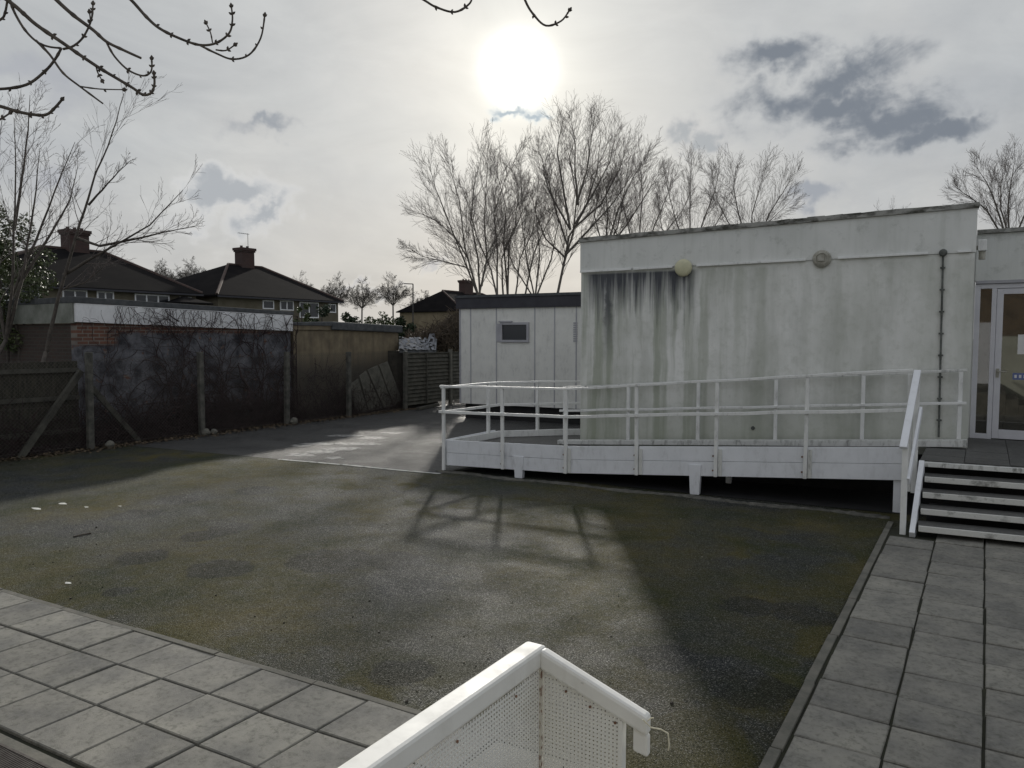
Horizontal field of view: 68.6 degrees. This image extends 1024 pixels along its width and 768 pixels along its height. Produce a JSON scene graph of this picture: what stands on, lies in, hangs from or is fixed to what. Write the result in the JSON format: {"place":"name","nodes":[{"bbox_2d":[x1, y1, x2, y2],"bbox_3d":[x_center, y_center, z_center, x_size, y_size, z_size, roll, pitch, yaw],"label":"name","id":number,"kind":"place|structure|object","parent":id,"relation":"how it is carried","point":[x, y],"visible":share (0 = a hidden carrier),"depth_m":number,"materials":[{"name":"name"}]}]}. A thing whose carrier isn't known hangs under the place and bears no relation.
{"place":"outdoors","nodes":[
{"label":"outdoors","id":0,"kind":"place"},
{"bbox_2d":[0,226,213,324],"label":"house","id":1,"kind":"structure","parent":0,"point":[130,281],"depth_m":50.64,"materials":[{"name":"tile"}]},
{"bbox_2d":[2,287,39,300],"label":"window","id":2,"kind":"structure","parent":1,"relation":"in","point":[8,294],"depth_m":43.24,"materials":[{"name":"paint"}]},
{"bbox_2d":[62,289,87,296],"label":"window","id":3,"kind":"structure","parent":1,"relation":"in","point":[65,293],"depth_m":46.28,"materials":[{"name":"paint"}]},
{"bbox_2d":[96,291,113,298],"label":"window","id":4,"kind":"structure","parent":1,"relation":"in","point":[100,294],"depth_m":47.92,"materials":[{"name":"paint"}]},
{"bbox_2d":[134,294,169,302],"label":"window","id":5,"kind":"structure","parent":1,"relation":"in","point":[137,297],"depth_m":50.60,"materials":[{"name":"paint"}]},
{"bbox_2d":[1,399,459,458],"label":"soil strip","id":6,"kind":"object","parent":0,"point":[440,403],"visible":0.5,"depth_m":17.65,"materials":[{"name":"brown soil"}]},
{"bbox_2d":[0,361,79,449],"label":"board fence","id":7,"kind":"object","parent":6,"relation":"on","point":[44,370],"visible":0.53,"depth_m":14.08,"materials":[{"name":"brown wood"}]},
{"bbox_2d":[16,370,83,458],"bbox_3d":[-8.616,0.550,14.028,0.090,1.594,1.300,2,4,26],"label":"leaning timber","id":8,"kind":"object","parent":6,"relation":"on","point":[39,430],"visible":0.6,"depth_m":13.96,"materials":[{"name":"brown wood"}]},
{"bbox_2d":[0,72,105,354],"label":"bare tree","id":9,"kind":"object","parent":6,"relation":"on","point":[22,276],"visible":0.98,"depth_m":14.87,"materials":[{"name":"brown plant"}]},
{"bbox_2d":[16,70,204,454],"bbox_3d":[-7.390,-2.361,14.266,3.460,7.341,1.967,0,4,3],"label":"bare tree","id":10,"kind":"object","parent":6,"relation":"on","point":[61,289],"visible":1,"depth_m":14.42,"materials":[{"name":"brown plant"}]},
{"bbox_2d":[93,386,142,441],"bbox_3d":[-8.007,0.677,15.231,0.090,1.343,1.058,3,5,38],"label":"leaning timber","id":11,"kind":"object","parent":6,"relation":"on","point":[102,402],"visible":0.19,"depth_m":15.14,"materials":[{"name":"brown wood"}]},
{"bbox_2d":[0,296,293,444],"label":"brick garage","id":12,"kind":"structure","parent":6,"relation":"on","point":[33,317],"depth_m":16.22,"materials":[{"name":"brick"}]},
{"bbox_2d":[81,306,297,439],"bbox_3d":[-7.104,-0.324,17.396,0.226,2.809,5.567,2,4,32],"label":"creeper","id":13,"kind":"object","parent":12,"relation":"attached to","point":[211,381],"visible":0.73,"depth_m":17.35,"materials":[{"name":"plant"}]},
{"bbox_2d":[0,358,408,459],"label":"undergrowth","id":14,"kind":"object","parent":6,"relation":"on","point":[171,425],"visible":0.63,"depth_m":16.64,"materials":[{"name":"plant"}]},
{"bbox_2d":[0,408,415,464],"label":"leaf litter","id":15,"kind":"object","parent":6,"relation":"on","point":[160,439],"visible":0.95,"depth_m":16.12,"materials":[{"name":"brown plant"}]},
{"bbox_2d":[290,322,401,417],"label":"rendered garage","id":16,"kind":"structure","parent":6,"relation":"on","point":[320,338],"depth_m":21.04,"materials":[{"name":"paint"}]},
{"bbox_2d":[351,361,401,412],"bbox_3d":[-3.937,0.071,21.800,0.115,1.420,2.115,2,4,32],"label":"leaning fence panel","id":17,"kind":"object","parent":6,"relation":"on","point":[376,374],"visible":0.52,"depth_m":21.75,"materials":[{"name":"wood"}]},
{"bbox_2d":[388,340,437,407],"bbox_3d":[-3.355,-0.393,24.160,1.686,2.099,2.771,2,4,32],"label":"lean to shed","id":18,"kind":"object","parent":6,"relation":"on","point":[394,374],"visible":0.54,"depth_m":22.86,"materials":[{"name":"wood"}]},
{"bbox_2d":[399,333,436,349],"bbox_3d":[-2.961,-1.344,23.851,0.755,0.549,2.772,2,4,32],"label":"tarpaulin","id":19,"kind":"object","parent":18,"relation":"on","point":[415,343],"visible":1,"depth_m":23.78,"materials":[{"name":"grey plastic"}]},
{"bbox_2d":[398,305,458,399],"bbox_3d":[-2.625,-1.234,26.269,3.050,3.511,3.419,0,4,-2],"label":"bramble thicket","id":20,"kind":"object","parent":6,"relation":"on","point":[447,336],"visible":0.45,"depth_m":25.37,"materials":[{"name":"brown plant"}]},
{"bbox_2d":[408,349,459,404],"bbox_3d":[-1.971,-0.244,24.321,0.110,1.780,4.490,2,4,32],"label":"lap panel fence","id":21,"kind":"object","parent":6,"relation":"on","point":[429,373],"visible":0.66,"depth_m":23.50,"materials":[{"name":"wood"}]},
{"bbox_2d":[176,233,343,321],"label":"house","id":22,"kind":"structure","parent":0,"point":[243,281],"depth_m":61.27,"materials":[{"name":"tile"}]},
{"bbox_2d":[262,300,273,308],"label":"window","id":23,"kind":"structure","parent":22,"relation":"in","point":[266,304],"depth_m":58.80,"materials":[{"name":"paint"}]},
{"bbox_2d":[280,300,293,310],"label":"window","id":24,"kind":"structure","parent":22,"relation":"in","point":[286,305],"depth_m":60.40,"materials":[{"name":"paint"}]},
{"bbox_2d":[299,302,318,317],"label":"window","id":25,"kind":"structure","parent":22,"relation":"in","point":[312,310],"depth_m":62.63,"materials":[{"name":"paint"}]},
{"bbox_2d":[328,304,335,312],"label":"window","id":26,"kind":"structure","parent":22,"relation":"in","point":[333,306],"depth_m":64.69,"materials":[{"name":"paint"}]},
{"bbox_2d":[0,591,589,767],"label":"paving slabs","id":27,"kind":"structure","parent":0,"point":[83,691],"depth_m":4.42,"materials":[{"name":"concrete"}]},
{"bbox_2d":[129,403,579,473],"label":"drive tarmac","id":28,"kind":"structure","parent":0,"point":[416,445],"depth_m":15.97,"materials":[{"name":"grey asphalt"}]},
{"bbox_2d":[202,428,210,435],"bbox_3d":[-6.769,1.065,16.570,0.150,0.175,0.192,2,4,32],"label":"stone","id":29,"kind":"object","parent":28,"relation":"on","point":[205,431],"visible":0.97,"depth_m":16.52,"materials":[{"name":"stone"}]},
{"bbox_2d":[210,429,217,434],"bbox_3d":[-6.656,1.073,16.746,0.128,0.144,0.172,1,4,17],"label":"stone","id":30,"kind":"object","parent":28,"relation":"on","point":[215,431],"visible":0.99,"depth_m":16.70,"materials":[{"name":"stone"}]},
{"bbox_2d":[290,417,297,424],"bbox_3d":[-5.440,0.927,18.676,0.175,0.205,0.221,2,4,32],"label":"stone","id":31,"kind":"object","parent":28,"relation":"on","point":[293,420],"visible":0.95,"depth_m":18.62,"materials":[{"name":"stone"}]},
{"bbox_2d":[285,432,404,458],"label":"worn ground marks","id":32,"kind":"object","parent":28,"relation":"on","point":[326,450],"visible":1,"depth_m":15.21},
{"bbox_2d":[277,459,440,473],"bbox_3d":[-2.654,1.387,12.703,3.335,0.001,0.101,2,4,25],"label":"tarmac seam","id":33,"kind":"object","parent":28,"relation":"on","point":[360,466],"visible":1,"depth_m":12.65,"materials":[{"name":"grey asphalt"}]},
{"bbox_2d":[416,403,438,409],"bbox_3d":[-2.548,0.689,22.819,0.100,0.090,1.346,1,4,20],"label":"fallen board","id":34,"kind":"object","parent":28,"relation":"on","point":[427,406],"visible":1,"depth_m":22.72,"materials":[{"name":"grey wood"}]},
{"bbox_2d":[454,292,580,424],"bbox_3d":[2.948,-0.717,20.051,7.900,3.270,4.240,2,4,28],"label":"portable cabin","id":35,"kind":"object","parent":28,"relation":"on","point":[522,337],"visible":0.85,"depth_m":19.19,"materials":[{"name":"paint"}]},
{"bbox_2d":[496,321,528,341],"bbox_3d":[0.001,-1.347,19.238,0.960,0.550,0.070,2,4,28],"label":"window","id":36,"kind":"structure","parent":35,"relation":"in","point":[506,331],"depth_m":19.24,"materials":[{"name":"white glass"}]},
{"bbox_2d":[396,279,485,351],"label":"house","id":37,"kind":"structure","parent":0,"point":[427,309],"depth_m":95.05,"materials":[{"name":"beige brick"}]},
{"bbox_2d":[0,428,969,767],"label":"yard tarmac","id":38,"kind":"structure","parent":0,"point":[324,550],"depth_m":6.95,"materials":[{"name":"grey asphalt"}]},
{"bbox_2d":[0,733,74,767],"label":"channel drain","id":39,"kind":"object","parent":38,"relation":"on","point":[15,753],"visible":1,"depth_m":3.89,"materials":[{"name":"metal"}]},
{"bbox_2d":[105,440,114,448],"bbox_3d":[-7.908,1.196,14.757,0.144,0.176,0.193,2,4,32],"label":"stone","id":40,"kind":"object","parent":38,"relation":"on","point":[109,444],"visible":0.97,"depth_m":14.71,"materials":[{"name":"stone"}]},
{"bbox_2d":[0,351,407,457],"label":"wire fence","id":41,"kind":"object","parent":38,"relation":"on","point":[89,408],"visible":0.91,"depth_m":16.53,"materials":[{"name":"metal"}]},
{"bbox_2d":[0,587,612,767],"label":"paving kerb","id":42,"kind":"structure","parent":38,"relation":"on","point":[351,693],"depth_m":5.00,"materials":[{"name":"concrete"}]},
{"bbox_2d":[20,487,819,706],"bbox_3d":[-1.834,1.692,7.975,11.113,0.013,6.660,0,4,6],"label":"loose grit","id":43,"kind":"object","parent":38,"relation":"on","point":[671,702],"visible":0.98,"depth_m":5.76,"materials":[{"name":"grey gravel"}]},
{"bbox_2d":[37,528,883,763],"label":"moss tufts","id":44,"kind":"object","parent":38,"relation":"on","point":[779,715],"visible":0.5,"depth_m":5.04,"materials":[{"name":"green plant"}]},
{"bbox_2d":[435,470,889,518],"bbox_3d":[1.687,1.518,10.688,6.624,0.051,0.302,2,4,28],"label":"kerb","id":45,"kind":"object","parent":38,"relation":"on","point":[692,496],"visible":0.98,"depth_m":10.35,"materials":[{"name":"grey concrete"}]},
{"bbox_2d":[579,202,979,495],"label":"flat roofed building","id":46,"kind":"structure","parent":38,"relation":"on","point":[891,289],"depth_m":11.02,"materials":[{"name":"paint"}]},
{"bbox_2d":[675,259,691,276],"bbox_3d":[2.646,-1.797,11.592,0.268,0.268,0.100,2,4,27],"label":"bulkhead light","id":47,"kind":"object","parent":46,"relation":"attached to","point":[683,267],"visible":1,"depth_m":11.55,"materials":[{"name":"beige plastic"}]},
{"bbox_2d":[812,250,830,267],"bbox_3d":[4.415,-1.786,10.691,0.248,0.248,0.102,2,4,27],"label":"bulkhead light","id":48,"kind":"object","parent":46,"relation":"attached to","point":[821,258],"visible":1,"depth_m":10.67,"materials":[{"name":"grey plastic"}]},
{"bbox_2d":[976,239,986,259],"bbox_3d":[6.263,-1.795,10.036,0.150,0.260,0.160,2,4,32],"label":"security light","id":49,"kind":"object","parent":46,"relation":"attached to","point":[981,247],"visible":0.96,"depth_m":9.97,"materials":[{"name":"paint"}]},
{"bbox_2d":[759,521,893,767],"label":"path kerb","id":50,"kind":"structure","parent":38,"relation":"on","point":[777,747],"depth_m":4.91,"materials":[{"name":"concrete"}]},
{"bbox_2d":[899,370,1023,541],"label":"entrance steps","id":51,"kind":"structure","parent":38,"relation":"on","point":[989,523],"depth_m":8.36,"materials":[{"name":"white paint"}]},
{"bbox_2d":[920,438,1023,511],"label":"entrance landing","id":52,"kind":"object","parent":38,"relation":"on","point":[992,458],"visible":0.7,"depth_m":9.36,"materials":[{"name":"paint"}]},
{"bbox_2d":[968,227,1023,441],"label":"entrance block","id":53,"kind":"structure","parent":38,"relation":"on","point":[996,400],"depth_m":10.82,"materials":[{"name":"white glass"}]},
{"bbox_2d":[991,288,1023,439],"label":"door","id":54,"kind":"structure","parent":53,"relation":"in","point":[1008,387],"depth_m":10.79,"materials":[{"name":"white glass"}]},
{"bbox_2d":[338,642,650,767],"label":"balustrade","id":55,"kind":"object","parent":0,"point":[413,739],"visible":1,"depth_m":1.21,"materials":[{"name":"metal"}]},
{"bbox_2d":[642,717,669,750],"bbox_3d":[0.225,0.547,1.173,0.043,0.051,0.010,1,4,11],"label":"frayed string","id":56,"kind":"object","parent":55,"relation":"attached to","point":[658,729],"visible":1,"depth_m":1.17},
{"bbox_2d":[0,0,1023,330],"label":"sky","id":57,"kind":"structure","parent":0,"point":[298,141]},
{"bbox_2d":[460,468,926,515],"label":"under ramp ground","id":58,"kind":"structure","parent":0,"point":[842,498],"depth_m":10.75,"materials":[{"name":"black soil"}]},
{"bbox_2d":[439,369,967,512],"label":"access ramp","id":59,"kind":"structure","parent":58,"relation":"on","point":[564,450],"depth_m":10.69,"materials":[{"name":"white paint"}]},
{"bbox_2d":[770,528,1023,767],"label":"path slabs","id":60,"kind":"structure","parent":0,"point":[937,721],"depth_m":4.92,"materials":[{"name":"concrete"}]},
{"label":"ground","id":61,"kind":"structure","parent":0,"visible":0},
{"bbox_2d":[0,205,58,362],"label":"ivy bush","id":62,"kind":"object","parent":61,"relation":"on","point":[5,271],"visible":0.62,"depth_m":16.04,"materials":[{"name":"green plant"}]},
{"bbox_2d":[151,259,179,279],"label":"distant tree","id":63,"kind":"object","parent":61,"relation":"on","point":[171,276],"visible":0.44,"depth_m":94.24,"materials":[{"name":"plant"}]},
{"bbox_2d":[168,256,205,278],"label":"distant tree","id":64,"kind":"object","parent":61,"relation":"on","point":[185,274],"visible":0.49,"depth_m":94.81,"materials":[{"name":"grey plant"}]},
{"bbox_2d":[0,0,571,119],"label":"overhanging tree","id":65,"kind":"object","parent":61,"relation":"on","point":[13,5],"visible":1,"depth_m":4.50,"materials":[{"name":"brown plant"}]},
{"bbox_2d":[292,272,311,286],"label":"distant tree","id":66,"kind":"object","parent":61,"relation":"on","point":[304,279],"visible":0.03,"depth_m":121.89,"materials":[{"name":"plant"}]},
{"bbox_2d":[293,303,311,321],"bbox_3d":[-11.165,-2.312,40.039,1.423,4.100,0.777,0,4,-3],"label":"evergreen bush","id":67,"kind":"object","parent":61,"relation":"on","point":[307,315],"visible":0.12,"depth_m":39.89,"materials":[{"name":"green plant"}]},
{"bbox_2d":[308,304,332,321],"bbox_3d":[-10.134,-2.259,40.034,2.806,3.994,1.276,0,4,0],"label":"evergreen bush","id":68,"kind":"object","parent":61,"relation":"on","point":[326,310],"visible":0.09,"depth_m":39.83,"materials":[{"name":"green plant"}]},
{"bbox_2d":[320,273,353,307],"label":"distant tree","id":69,"kind":"object","parent":61,"relation":"on","point":[340,289],"visible":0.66,"depth_m":98.82,"materials":[{"name":"plant"}]},
{"bbox_2d":[340,311,361,322],"bbox_3d":[-8.545,-2.069,40.077,2.416,3.610,1.210,0,4,-6],"label":"evergreen bush","id":70,"kind":"object","parent":61,"relation":"on","point":[346,315],"visible":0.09,"depth_m":39.83,"materials":[{"name":"green plant"}]},
{"bbox_2d":[343,278,380,322],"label":"distant tree","id":71,"kind":"object","parent":61,"relation":"on","point":[363,299],"visible":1,"depth_m":94.46,"materials":[{"name":"plant"}]},
{"bbox_2d":[364,311,395,324],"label":"evergreen bush","id":72,"kind":"object","parent":61,"relation":"on","point":[386,321],"visible":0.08,"depth_m":41.81,"materials":[{"name":"green plant"}]},
{"bbox_2d":[372,273,418,322],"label":"distant tree","id":73,"kind":"object","parent":61,"relation":"on","point":[387,295],"visible":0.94,"depth_m":97.28,"materials":[{"name":"plant"}]},
{"bbox_2d":[394,316,417,349],"bbox_3d":[-5.440,-1.794,37.981,1.930,3.329,0.959,0,4,2],"label":"evergreen bush","id":74,"kind":"object","parent":61,"relation":"on","point":[400,320],"visible":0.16,"depth_m":37.76,"materials":[{"name":"green plant"}]},
{"bbox_2d":[404,283,413,333],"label":"street lamp","id":75,"kind":"object","parent":61,"relation":"on","point":[412,301],"visible":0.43,"depth_m":61.97,"materials":[{"name":"grey metal"}]},
{"bbox_2d":[408,289,429,304],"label":"distant tree","id":76,"kind":"object","parent":61,"relation":"on","point":[424,296],"visible":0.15,"depth_m":109.27,"materials":[{"name":"plant"}]},
{"bbox_2d":[396,118,530,294],"bbox_3d":[-2.096,-5.800,32.782,6.020,11.794,4.793,0,4,-5],"label":"bare tree","id":77,"kind":"object","parent":61,"relation":"on","point":[494,241],"visible":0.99,"depth_m":32.91,"materials":[{"name":"brown plant"}]},
{"bbox_2d":[459,125,566,293],"bbox_3d":[0.141,-6.089,34.981,5.121,12.091,4.442,2,4,32],"label":"bare tree","id":78,"kind":"object","parent":61,"relation":"on","point":[509,252],"visible":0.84,"depth_m":34.71,"materials":[{"name":"brown plant"}]},
{"bbox_2d":[478,127,580,292],"bbox_3d":[1.071,-6.850,39.472,6.117,13.030,3.730,0,4,3],"label":"bare tree","id":79,"kind":"object","parent":61,"relation":"on","point":[539,262],"visible":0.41,"depth_m":38.98,"materials":[{"name":"brown plant"}]},
{"bbox_2d":[516,89,659,292],"bbox_3d":[3.565,-7.616,37.760,7.070,14.786,4.990,0,4,2],"label":"bare tree","id":80,"kind":"object","parent":61,"relation":"on","point":[576,223],"visible":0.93,"depth_m":36.79,"materials":[{"name":"brown plant"}]},
{"bbox_2d":[577,127,671,236],"bbox_3d":[5.797,-6.615,38.348,4.221,12.707,4.820,2,4,32],"label":"bare tree","id":81,"kind":"object","parent":61,"relation":"on","point":[628,220],"visible":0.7,"depth_m":37.93,"materials":[{"name":"plant"}]},
{"bbox_2d":[584,140,706,234],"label":"bare tree","id":82,"kind":"object","parent":61,"relation":"on","point":[640,223],"visible":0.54,"depth_m":41.05,"materials":[{"name":"plant"}]},
{"bbox_2d":[645,140,749,230],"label":"bare tree","id":83,"kind":"object","parent":61,"relation":"on","point":[707,211],"visible":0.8,"depth_m":40.11,"materials":[{"name":"brown plant"}]},
{"bbox_2d":[692,143,808,224],"bbox_3d":[12.557,-6.544,39.965,6.283,12.359,3.066,2,4,23],"label":"bare tree","id":84,"kind":"object","parent":61,"relation":"on","point":[754,200],"visible":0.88,"depth_m":39.45,"materials":[{"name":"brown plant"}]},
{"bbox_2d":[940,132,1023,228],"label":"bare tree","id":85,"kind":"object","parent":61,"relation":"on","point":[1005,216],"visible":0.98,"depth_m":33.65,"materials":[{"name":"plant"}]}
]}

